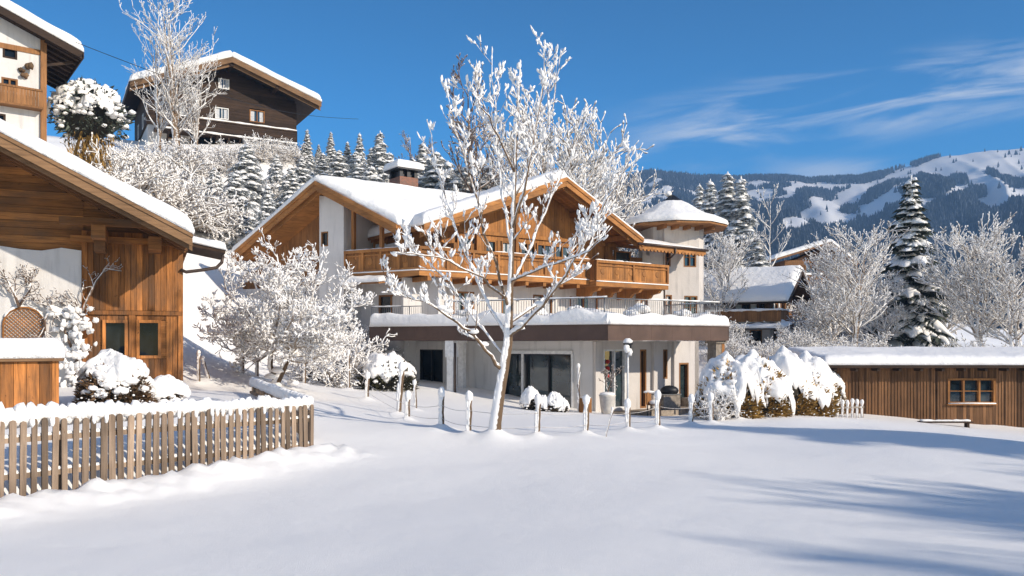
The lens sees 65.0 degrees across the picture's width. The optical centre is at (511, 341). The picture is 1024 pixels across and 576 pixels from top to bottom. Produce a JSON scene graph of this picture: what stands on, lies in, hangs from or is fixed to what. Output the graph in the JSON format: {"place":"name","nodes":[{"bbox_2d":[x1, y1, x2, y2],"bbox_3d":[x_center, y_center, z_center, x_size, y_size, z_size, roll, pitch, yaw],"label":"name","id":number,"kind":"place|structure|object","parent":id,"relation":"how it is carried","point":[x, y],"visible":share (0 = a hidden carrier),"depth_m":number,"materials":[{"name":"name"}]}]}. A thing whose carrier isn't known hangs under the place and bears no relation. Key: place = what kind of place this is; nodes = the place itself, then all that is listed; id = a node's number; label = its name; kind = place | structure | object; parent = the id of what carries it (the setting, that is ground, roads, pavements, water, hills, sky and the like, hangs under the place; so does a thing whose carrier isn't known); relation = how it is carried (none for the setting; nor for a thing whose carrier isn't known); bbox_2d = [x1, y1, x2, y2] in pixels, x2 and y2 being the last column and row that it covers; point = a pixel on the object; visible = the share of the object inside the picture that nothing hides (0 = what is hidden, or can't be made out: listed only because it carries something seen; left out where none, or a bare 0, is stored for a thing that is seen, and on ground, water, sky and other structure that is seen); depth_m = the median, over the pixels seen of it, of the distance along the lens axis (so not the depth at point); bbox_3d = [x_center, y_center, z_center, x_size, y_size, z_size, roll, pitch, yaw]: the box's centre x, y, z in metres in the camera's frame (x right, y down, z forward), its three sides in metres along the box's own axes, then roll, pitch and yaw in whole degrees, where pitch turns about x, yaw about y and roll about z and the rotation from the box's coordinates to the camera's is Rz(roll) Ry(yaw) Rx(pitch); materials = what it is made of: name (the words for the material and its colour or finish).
{"place":"outdoors","nodes":[
{"label":"outdoors","id":0,"kind":"place"},
{"bbox_2d":[0,135,1023,575],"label":"snow ground","id":1,"kind":"structure","parent":0,"point":[364,485],"depth_m":12.64,"materials":[{"name":"snow"}]},
{"bbox_2d":[0,338,66,407],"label":"garden bin","id":2,"kind":"object","parent":1,"relation":"on","point":[29,369],"visible":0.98,"depth_m":16.51,"materials":[{"name":"brown wood"}]},
{"bbox_2d":[0,0,83,141],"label":"corner house","id":3,"kind":"structure","parent":1,"relation":"on","point":[38,55],"depth_m":39.43,"materials":[{"name":"white paint"}]},
{"bbox_2d":[47,77,136,173],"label":"round pine","id":4,"kind":"object","parent":1,"relation":"on","point":[82,108],"visible":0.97,"depth_m":43.13,"materials":[{"name":"white plant"}]},
{"bbox_2d":[60,138,156,175],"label":"frosted shrub","id":5,"kind":"object","parent":1,"relation":"on","point":[130,149],"visible":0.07,"depth_m":49.56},
{"bbox_2d":[0,119,226,386],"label":"farmhouse","id":6,"kind":"object","parent":1,"relation":"on","point":[65,217],"visible":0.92,"depth_m":22.56,"materials":[{"name":"brown wood"}]},
{"bbox_2d":[0,256,122,387],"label":"climbing vine","id":7,"kind":"object","parent":6,"relation":"attached to","point":[78,350],"visible":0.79,"depth_m":22.37,"materials":[{"name":"white"}]},
{"bbox_2d":[102,320,127,355],"bbox_3d":[-11.513,-0.056,23.314,0.665,1.114,0.200,0,0,-24],"label":"window","id":8,"kind":"structure","parent":6,"relation":"in","point":[114,332],"depth_m":23.36,"materials":[{"name":"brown wood"}]},
{"bbox_2d":[136,320,160,358],"bbox_3d":[-10.703,-0.057,23.675,0.669,1.130,0.200,0,0,-24],"label":"window","id":9,"kind":"structure","parent":6,"relation":"in","point":[148,332],"depth_m":23.70,"materials":[{"name":"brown wood"}]},
{"bbox_2d":[72,348,158,403],"bbox_3d":[-8.884,0.848,17.984,1.765,1.371,1.838,0,0,20],"label":"juniper bush","id":10,"kind":"object","parent":1,"relation":"on","point":[109,374],"visible":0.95,"depth_m":17.50,"materials":[{"name":"white plant"}]},
{"bbox_2d":[86,132,193,204],"bbox_3d":[-21.431,-8.796,44.833,7.549,4.852,7.459,0,0,36],"label":"frosted shrub","id":11,"kind":"object","parent":1,"relation":"on","point":[121,173],"visible":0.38,"depth_m":43.90,"materials":[{"name":"plant"}]},
{"bbox_2d":[114,140,184,175],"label":"frosted shrub","id":12,"kind":"object","parent":1,"relation":"on","point":[152,155],"visible":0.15,"depth_m":54.66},
{"bbox_2d":[122,18,188,153],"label":"bare tree","id":13,"kind":"object","parent":1,"relation":"on","point":[162,124],"visible":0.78,"depth_m":59.75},
{"bbox_2d":[0,395,313,497],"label":"picket fence","id":14,"kind":"object","parent":1,"relation":"on","point":[87,415],"visible":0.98,"depth_m":13.48,"materials":[{"name":"brown"}]},
{"bbox_2d":[119,0,220,152],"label":"bare tree","id":15,"kind":"object","parent":1,"relation":"on","point":[175,123],"visible":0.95,"depth_m":59.37,"materials":[{"name":"plant"}]},
{"bbox_2d":[152,374,190,401],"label":"bush","id":16,"kind":"object","parent":1,"relation":"on","point":[168,387],"visible":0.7,"depth_m":18.91,"materials":[{"name":"white plant"}]},
{"bbox_2d":[111,147,244,239],"bbox_3d":[-20.836,-8.665,48.213,8.343,5.362,8.244,0,0,9],"label":"frosted shrub","id":17,"kind":"object","parent":1,"relation":"on","point":[188,193],"visible":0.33,"depth_m":47.23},
{"bbox_2d":[142,132,226,182],"bbox_3d":[-23.957,-12.849,57.940,6.477,4.213,6.556,0,0,-15],"label":"frosted shrub","id":18,"kind":"object","parent":1,"relation":"on","point":[201,156],"visible":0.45,"depth_m":57.20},
{"bbox_2d":[163,33,227,162],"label":"bare tree","id":19,"kind":"object","parent":1,"relation":"on","point":[194,128],"visible":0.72,"depth_m":60.94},
{"bbox_2d":[203,167,223,201],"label":"snowy fir","id":20,"kind":"object","parent":1,"relation":"on","point":[220,184],"visible":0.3,"depth_m":53.77,"materials":[{"name":"white"}]},
{"bbox_2d":[174,169,257,243],"bbox_3d":[-19.757,-8.177,49.918,7.066,4.596,7.152,0,0,33],"label":"frosted shrub","id":21,"kind":"object","parent":1,"relation":"on","point":[210,225],"visible":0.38,"depth_m":49.23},
{"bbox_2d":[120,50,321,147],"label":"hill chalet","id":22,"kind":"object","parent":1,"relation":"on","point":[244,79],"visible":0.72,"depth_m":69.13,"materials":[{"name":"brown wood"}]},
{"bbox_2d":[250,109,264,122],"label":"window","id":23,"kind":"structure","parent":22,"relation":"in","point":[257,116],"depth_m":70.46,"materials":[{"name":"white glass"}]},
{"bbox_2d":[198,135,256,175],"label":"frosted shrub","id":24,"kind":"object","parent":1,"relation":"on","point":[233,160],"visible":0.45,"depth_m":61.05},
{"bbox_2d":[210,170,258,248],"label":"snowy fir","id":25,"kind":"object","parent":1,"relation":"on","point":[236,182],"visible":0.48,"depth_m":51.49,"materials":[{"name":"white"}]},
{"bbox_2d":[223,142,275,216],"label":"snowy fir","id":26,"kind":"object","parent":1,"relation":"on","point":[247,167],"visible":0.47,"depth_m":55.41,"materials":[{"name":"white plant"}]},
{"bbox_2d":[229,130,291,169],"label":"frosted shrub","id":27,"kind":"object","parent":1,"relation":"on","point":[258,151],"visible":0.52,"depth_m":65.46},
{"bbox_2d":[246,184,276,267],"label":"snowy fir","id":28,"kind":"object","parent":1,"relation":"on","point":[267,208],"visible":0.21,"depth_m":49.77,"materials":[{"name":"white"}]},
{"bbox_2d":[262,154,285,206],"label":"snowy fir","id":29,"kind":"object","parent":1,"relation":"on","point":[275,172],"visible":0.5,"depth_m":59.62,"materials":[{"name":"white"}]},
{"bbox_2d":[249,377,313,433],"bbox_3d":[-5.877,1.607,20.018,0.224,1.154,7.355,0,0,-27],"label":"picket fence","id":30,"kind":"object","parent":1,"relation":"on","point":[261,387],"visible":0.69,"depth_m":20.13,"materials":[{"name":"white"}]},
{"bbox_2d":[192,227,376,385],"bbox_3d":[-8.188,-1.033,29.096,7.287,5.938,5.355,0,0,44],"label":"apple tree","id":31,"kind":"object","parent":1,"relation":"on","point":[295,316],"visible":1,"depth_m":28.23,"materials":[{"name":"white plant"}]},
{"bbox_2d":[267,137,306,167],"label":"frosted shrub","id":32,"kind":"object","parent":1,"relation":"on","point":[287,151],"visible":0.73,"depth_m":67.03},
{"bbox_2d":[274,166,302,208],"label":"snowy fir","id":33,"kind":"object","parent":1,"relation":"on","point":[290,186],"visible":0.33,"depth_m":56.59,"materials":[{"name":"white"}]},
{"bbox_2d":[294,157,311,184],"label":"snowy fir","id":34,"kind":"object","parent":1,"relation":"on","point":[302,171],"visible":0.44,"depth_m":61.67,"materials":[{"name":"white"}]},
{"bbox_2d":[300,130,316,175],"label":"snowy fir","id":35,"kind":"object","parent":1,"relation":"on","point":[309,161],"visible":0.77,"depth_m":67.78,"materials":[{"name":"white"}]},
{"bbox_2d":[312,153,331,177],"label":"snowy fir","id":36,"kind":"object","parent":1,"relation":"on","point":[322,167],"visible":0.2,"depth_m":62.78,"materials":[{"name":"white"}]},
{"bbox_2d":[325,132,336,166],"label":"snowy fir","id":37,"kind":"object","parent":1,"relation":"on","point":[330,151],"visible":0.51,"depth_m":69.78,"materials":[{"name":"white"}]},
{"bbox_2d":[328,150,349,177],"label":"snowy fir","id":38,"kind":"object","parent":1,"relation":"on","point":[339,166],"visible":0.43,"depth_m":65.60,"materials":[{"name":"white"}]},
{"bbox_2d":[285,326,396,388],"bbox_3d":[-7.793,1.328,37.231,5.817,4.746,6.090,0,0,-15],"label":"frosted shrub","id":39,"kind":"object","parent":1,"relation":"on","point":[337,378],"visible":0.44,"depth_m":36.07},
{"bbox_2d":[299,321,408,372],"bbox_3d":[-8.081,0.618,41.126,5.779,4.086,5.710,0,0,-25],"label":"frosted shrub","id":40,"kind":"object","parent":1,"relation":"on","point":[367,339],"visible":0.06,"depth_m":40.47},
{"bbox_2d":[345,158,365,179],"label":"snowy fir","id":41,"kind":"object","parent":1,"relation":"on","point":[356,171],"visible":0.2,"depth_m":61.64,"materials":[{"name":"white"}]},
{"bbox_2d":[361,166,384,182],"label":"snowy fir","id":42,"kind":"object","parent":1,"relation":"on","point":[370,175],"visible":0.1,"depth_m":59.69,"materials":[{"name":"white"}]},
{"bbox_2d":[369,131,390,182],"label":"snowy fir","id":43,"kind":"object","parent":1,"relation":"on","point":[380,156],"visible":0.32,"depth_m":65.65,"materials":[{"name":"white"}]},
{"bbox_2d":[355,351,418,390],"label":"domed bush","id":44,"kind":"object","parent":1,"relation":"on","point":[384,375],"visible":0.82,"depth_m":35.65,"materials":[{"name":"white plant"}]},
{"bbox_2d":[396,361,404,411],"bbox_3d":[-3.319,1.525,23.901,0.284,1.862,0.209,0,0,0],"label":"stake","id":45,"kind":"object","parent":1,"relation":"on","point":[401,372],"visible":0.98,"depth_m":23.84,"materials":[{"name":"white wood"}]},
{"bbox_2d":[395,131,436,159],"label":"brown tree","id":46,"kind":"object","parent":1,"relation":"on","point":[408,149],"visible":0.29,"depth_m":78.12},
{"bbox_2d":[415,144,427,176],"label":"snowy fir","id":47,"kind":"object","parent":1,"relation":"on","point":[420,158],"visible":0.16,"depth_m":73.70,"materials":[{"name":"white"}]},
{"bbox_2d":[418,151,448,188],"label":"snowy fir","id":48,"kind":"object","parent":1,"relation":"on","point":[428,178],"visible":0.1,"depth_m":65.40,"materials":[{"name":"white"}]},
{"bbox_2d":[435,161,455,189],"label":"snowy fir","id":49,"kind":"object","parent":1,"relation":"on","point":[450,175],"visible":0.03,"depth_m":61.67,"materials":[{"name":"white"}]},
{"bbox_2d":[444,165,477,243],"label":"snowy fir","id":50,"kind":"object","parent":1,"relation":"on","point":[459,182],"visible":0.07,"depth_m":59.41,"materials":[{"name":"white"}]},
{"bbox_2d":[433,53,510,242],"bbox_3d":[-3.257,-10.811,58.430,5.643,18.638,7.144,0,0,31],"label":"brown tree","id":51,"kind":"object","parent":1,"relation":"on","point":[472,138],"visible":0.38,"depth_m":57.41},
{"bbox_2d":[229,159,729,415],"bbox_3d":[0.900,-3.183,48.761,27.758,14.165,24.856,0,0,32],"label":"chalet","id":52,"kind":"object","parent":1,"relation":"on","point":[355,223],"visible":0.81,"depth_m":41.18,"materials":[{"name":"white"}]},
{"bbox_2d":[379,295,392,313],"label":"window","id":53,"kind":"structure","parent":52,"relation":"in","point":[384,300],"depth_m":42.20,"materials":[{"name":"black glass"}]},
{"bbox_2d":[420,349,442,382],"bbox_3d":[-4.052,1.337,40.850,1.433,1.827,0.175,0,0,30],"label":"window","id":54,"kind":"structure","parent":52,"relation":"in","point":[431,360],"depth_m":40.88,"materials":[{"name":"glass"}]},
{"bbox_2d":[453,291,473,313],"bbox_3d":[-2.583,-1.570,42.452,1.320,2.100,0.135,0,0,-36],"label":"window","id":55,"kind":"structure","parent":52,"relation":"in","point":[455,305],"depth_m":42.37,"materials":[{"name":"white glass"}]},
{"bbox_2d":[505,354,570,406],"bbox_3d":[1.242,1.851,37.794,3.542,2.499,0.175,0,0,30],"label":"picture window","id":56,"kind":"structure","parent":52,"relation":"in","point":[547,373],"depth_m":37.76,"materials":[{"name":"glass"}]},
{"bbox_2d":[570,296,597,308],"bbox_3d":[4.198,-1.570,47.379,2.193,2.100,0.135,0,0,-36],"label":"window","id":57,"kind":"structure","parent":52,"relation":"in","point":[591,301],"depth_m":47.60,"materials":[{"name":"grey glass"}]},
{"bbox_2d":[604,349,625,408],"bbox_3d":[4.697,1.754,37.179,1.410,2.748,0.195,0,0,-36],"label":"door","id":58,"kind":"structure","parent":52,"relation":"in","point":[617,357],"depth_m":37.43,"materials":[{"name":"white paint"}]},
{"bbox_2d":[640,349,645,407],"bbox_3d":[6.183,1.789,38.259,0.427,2.790,0.195,0,0,-36],"label":"window","id":59,"kind":"structure","parent":52,"relation":"in","point":[642,351],"depth_m":38.30,"materials":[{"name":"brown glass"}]},
{"bbox_2d":[679,363,688,405],"bbox_3d":[8.472,2.132,39.922,0.697,2.116,0.195,0,0,-36],"label":"door","id":60,"kind":"structure","parent":52,"relation":"in","point":[683,367],"depth_m":40.03,"materials":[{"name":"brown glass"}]},
{"bbox_2d":[442,123,552,186],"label":"frosted tree","id":61,"kind":"object","parent":1,"relation":"on","point":[506,162],"visible":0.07,"depth_m":61.84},
{"bbox_2d":[379,25,642,429],"bbox_3d":[0.021,-2.471,18.783,5.885,10.015,5.190,0,0,0],"label":"young tree","id":62,"kind":"object","parent":1,"relation":"on","point":[510,331],"visible":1,"depth_m":18.37,"materials":[{"name":"white plant"}]},
{"bbox_2d":[519,386,538,409],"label":"round bush","id":63,"kind":"object","parent":1,"relation":"on","point":[528,394],"visible":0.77,"depth_m":32.74,"materials":[{"name":"white plant"}]},
{"bbox_2d":[547,391,562,411],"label":"round bush","id":64,"kind":"object","parent":1,"relation":"on","point":[554,399],"visible":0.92,"depth_m":32.37,"materials":[{"name":"white plant"}]},
{"bbox_2d":[365,371,752,431],"bbox_3d":[5.982,2.266,27.288,20.326,2.320,12.530,0,0,-18],"label":"wire fence","id":65,"kind":"object","parent":1,"relation":"on","point":[538,399],"visible":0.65,"depth_m":20.88,"materials":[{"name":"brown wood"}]},
{"bbox_2d":[482,89,653,259],"bbox_3d":[2.882,-7.732,51.366,11.265,17.757,11.170,0,0,-14],"label":"frosted tree","id":66,"kind":"object","parent":1,"relation":"on","point":[571,166],"visible":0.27,"depth_m":50.23,"materials":[{"name":"plant"}]},
{"bbox_2d":[509,124,632,247],"bbox_3d":[4.291,-7.287,56.340,7.669,15.285,8.156,0,0,44],"label":"frosted tree","id":67,"kind":"object","parent":1,"relation":"on","point":[584,146],"visible":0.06,"depth_m":54.03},
{"bbox_2d":[598,364,624,413],"bbox_3d":[4.119,2.036,34.010,0.894,2.128,1.275,0,0,-42],"label":"planter","id":68,"kind":"object","parent":1,"relation":"on","point":[607,400],"visible":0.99,"depth_m":33.77,"materials":[{"name":"white"}]},
{"bbox_2d":[573,151,672,257],"bbox_3d":[7.090,-7.040,57.595,8.106,14.198,8.038,0,0,-19],"label":"frosted tree","id":69,"kind":"object","parent":1,"relation":"on","point":[635,207],"visible":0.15,"depth_m":56.89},
{"bbox_2d":[623,338,632,397],"bbox_3d":[4.756,1.576,32.988,0.389,3.387,0.419,0,0,0],"label":"garden lamp","id":70,"kind":"object","parent":1,"relation":"on","point":[627,343],"visible":0.96,"depth_m":32.88,"materials":[{"name":"white paint"}]},
{"bbox_2d":[651,385,681,414],"bbox_3d":[6.853,2.650,35.957,1.350,1.340,0.632,0,0,-20],"label":"barbecue grill","id":71,"kind":"object","parent":1,"relation":"on","point":[670,397],"visible":0.73,"depth_m":35.79,"materials":[{"name":"grey metal"}]},
{"bbox_2d":[691,183,704,209],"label":"snowy fir","id":72,"kind":"object","parent":1,"relation":"on","point":[697,200],"visible":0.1,"depth_m":83.76,"materials":[{"name":"white"}]},
{"bbox_2d":[699,179,717,268],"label":"snowy fir","id":73,"kind":"object","parent":1,"relation":"on","point":[710,198],"visible":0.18,"depth_m":79.59,"materials":[{"name":"white"}]},
{"bbox_2d":[694,385,744,420],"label":"twiggy bush","id":74,"kind":"object","parent":1,"relation":"on","point":[719,417],"visible":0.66,"depth_m":28.66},
{"bbox_2d":[704,171,735,269],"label":"snowy fir","id":75,"kind":"object","parent":1,"relation":"on","point":[726,201],"visible":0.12,"depth_m":75.55,"materials":[{"name":"white plant"}]},
{"bbox_2d":[699,330,751,363],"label":"frosted shrub","id":76,"kind":"object","parent":1,"relation":"on","point":[733,346],"visible":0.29,"depth_m":45.47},
{"bbox_2d":[699,313,752,346],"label":"frosted shrub","id":77,"kind":"object","parent":1,"relation":"on","point":[737,334],"visible":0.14,"depth_m":54.92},
{"bbox_2d":[694,350,765,418],"bbox_3d":[8.140,1.761,30.196,2.851,2.829,2.769,0,0,0],"label":"snow hedge bush","id":78,"kind":"object","parent":1,"relation":"on","point":[724,372],"visible":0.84,"depth_m":29.45,"materials":[{"name":"snow"}]},
{"bbox_2d":[704,229,768,310],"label":"frosted tree","id":79,"kind":"object","parent":1,"relation":"on","point":[731,256],"visible":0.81,"depth_m":60.92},
{"bbox_2d":[710,176,763,268],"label":"snowy fir","id":80,"kind":"object","parent":1,"relation":"on","point":[743,220],"visible":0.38,"depth_m":73.34,"materials":[{"name":"white"}]},
{"bbox_2d":[741,239,772,266],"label":"snowy fir","id":81,"kind":"object","parent":1,"relation":"on","point":[759,253],"visible":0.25,"depth_m":69.59,"materials":[{"name":"white"}]},
{"bbox_2d":[704,265,813,345],"bbox_3d":[17.266,-1.550,64.560,11.801,8.700,9.824,0,0,34],"label":"chalet","id":82,"kind":"object","parent":1,"relation":"on","point":[767,294],"visible":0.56,"depth_m":60.55,"materials":[{"name":"brown wood"}]},
{"bbox_2d":[733,336,784,358],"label":"frosted shrub","id":83,"kind":"object","parent":1,"relation":"on","point":[766,352],"visible":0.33,"depth_m":43.68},
{"bbox_2d":[734,349,795,417],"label":"snow hedge bush","id":84,"kind":"object","parent":1,"relation":"on","point":[774,381],"visible":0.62,"depth_m":30.34,"materials":[{"name":"snow"}]},
{"bbox_2d":[749,183,790,266],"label":"bare tree","id":85,"kind":"object","parent":1,"relation":"on","point":[769,243],"visible":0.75,"depth_m":69.69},
{"bbox_2d":[760,323,823,350],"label":"frosted shrub","id":86,"kind":"object","parent":1,"relation":"on","point":[802,340],"visible":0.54,"depth_m":45.40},
{"bbox_2d":[766,345,821,416],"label":"snow hedge bush","id":87,"kind":"object","parent":1,"relation":"on","point":[794,368],"visible":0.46,"depth_m":31.63,"materials":[{"name":"snow"}]},
{"bbox_2d":[765,319,845,346],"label":"frosted shrub","id":88,"kind":"object","parent":1,"relation":"on","point":[823,336],"visible":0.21,"depth_m":49.40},
{"bbox_2d":[765,239,857,290],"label":"chalet","id":89,"kind":"object","parent":1,"relation":"on","point":[800,251],"visible":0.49,"depth_m":91.94,"materials":[{"name":"brown wood"}]},
{"bbox_2d":[799,350,841,416],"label":"snow hedge bush","id":90,"kind":"object","parent":1,"relation":"on","point":[823,373],"visible":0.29,"depth_m":32.59,"materials":[{"name":"snow"}]},
{"bbox_2d":[778,295,870,340],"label":"frosted shrub","id":91,"kind":"object","parent":1,"relation":"on","point":[800,319],"visible":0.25,"depth_m":60.73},
{"bbox_2d":[782,237,879,342],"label":"frosted tree","id":92,"kind":"object","parent":1,"relation":"on","point":[825,324],"visible":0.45,"depth_m":48.98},
{"bbox_2d":[824,368,849,413],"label":"snow hedge bush","id":93,"kind":"object","parent":1,"relation":"on","point":[838,386],"visible":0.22,"depth_m":35.35,"materials":[{"name":"snow"}]},
{"bbox_2d":[836,398,863,417],"bbox_3d":[14.408,2.970,34.250,1.517,1.058,0.174,0,0,-22],"label":"garden gate fence","id":94,"kind":"object","parent":1,"relation":"on","point":[847,407],"visible":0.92,"depth_m":34.25,"materials":[{"name":"white wood"}]},
{"bbox_2d":[795,219,910,346],"bbox_3d":[19.878,-2.844,46.660,5.866,8.604,5.516,0,0,28],"label":"frosted tree","id":95,"kind":"object","parent":1,"relation":"on","point":[857,313],"visible":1,"depth_m":46.40,"materials":[{"name":"plant"}]},
{"bbox_2d":[824,327,906,346],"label":"frosted shrub","id":96,"kind":"object","parent":1,"relation":"on","point":[869,343],"visible":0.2,"depth_m":45.54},
{"bbox_2d":[841,269,922,346],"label":"frosted tree","id":97,"kind":"object","parent":1,"relation":"on","point":[885,326],"visible":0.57,"depth_m":52.57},
{"bbox_2d":[787,346,1023,427],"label":"long shed","id":98,"kind":"structure","parent":1,"relation":"on","point":[981,385],"depth_m":35.97,"materials":[{"name":"brown wood"}]},
{"bbox_2d":[947,378,997,404],"bbox_3d":[20.567,2.262,35.980,2.223,1.197,0.240,0,0,0],"label":"window","id":99,"kind":"structure","parent":98,"relation":"in","point":[961,391],"depth_m":36.08,"materials":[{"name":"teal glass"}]},
{"bbox_2d":[863,175,961,346],"bbox_3d":[27.435,-4.186,55.213,6.853,14.417,6.795,0,0,40],"label":"snowy fir","id":100,"kind":"object","parent":1,"relation":"on","point":[909,247],"visible":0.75,"depth_m":53.93,"materials":[{"name":"green plant"}]},
{"bbox_2d":[917,419,973,427],"bbox_3d":[18.613,3.536,34.500,2.250,0.375,0.320,0,0,0],"label":"snowy bench","id":101,"kind":"object","parent":1,"relation":"on","point":[966,422],"visible":0.95,"depth_m":34.40,"materials":[{"name":"white"}]},
{"bbox_2d":[927,332,989,346],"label":"frosted shrub","id":102,"kind":"object","parent":1,"relation":"on","point":[955,342],"visible":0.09,"depth_m":45.58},
{"bbox_2d":[938,274,993,333],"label":"frosted tree","id":103,"kind":"object","parent":1,"relation":"on","point":[954,318],"visible":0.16,"depth_m":56.70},
{"bbox_2d":[912,211,1023,346],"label":"frosted tree","id":104,"kind":"object","parent":1,"relation":"on","point":[945,284],"visible":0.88,"depth_m":49.37,"materials":[{"name":"plant"}]},
{"bbox_2d":[960,242,1023,346],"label":"frosted tree","id":105,"kind":"object","parent":1,"relation":"on","point":[1015,314],"visible":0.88,"depth_m":47.94,"materials":[{"name":"plant"}]},
{"bbox_2d":[10,0,1023,186],"label":"sky","id":106,"kind":"structure","parent":0,"point":[809,88],"materials":[{"name":"blue"}]},
{"bbox_2d":[603,148,1023,228],"bbox_3d":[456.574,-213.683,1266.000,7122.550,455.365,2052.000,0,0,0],"label":"mountain","id":107,"kind":"structure","parent":0,"point":[975,169],"depth_m":1500.51,"materials":[{"name":"white"}]},
{"bbox_2d":[595,147,1023,332],"bbox_3d":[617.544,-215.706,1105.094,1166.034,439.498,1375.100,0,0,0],"label":"mountain forest","id":108,"kind":"object","parent":107,"relation":"on","point":[964,206],"visible":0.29,"depth_m":1120.76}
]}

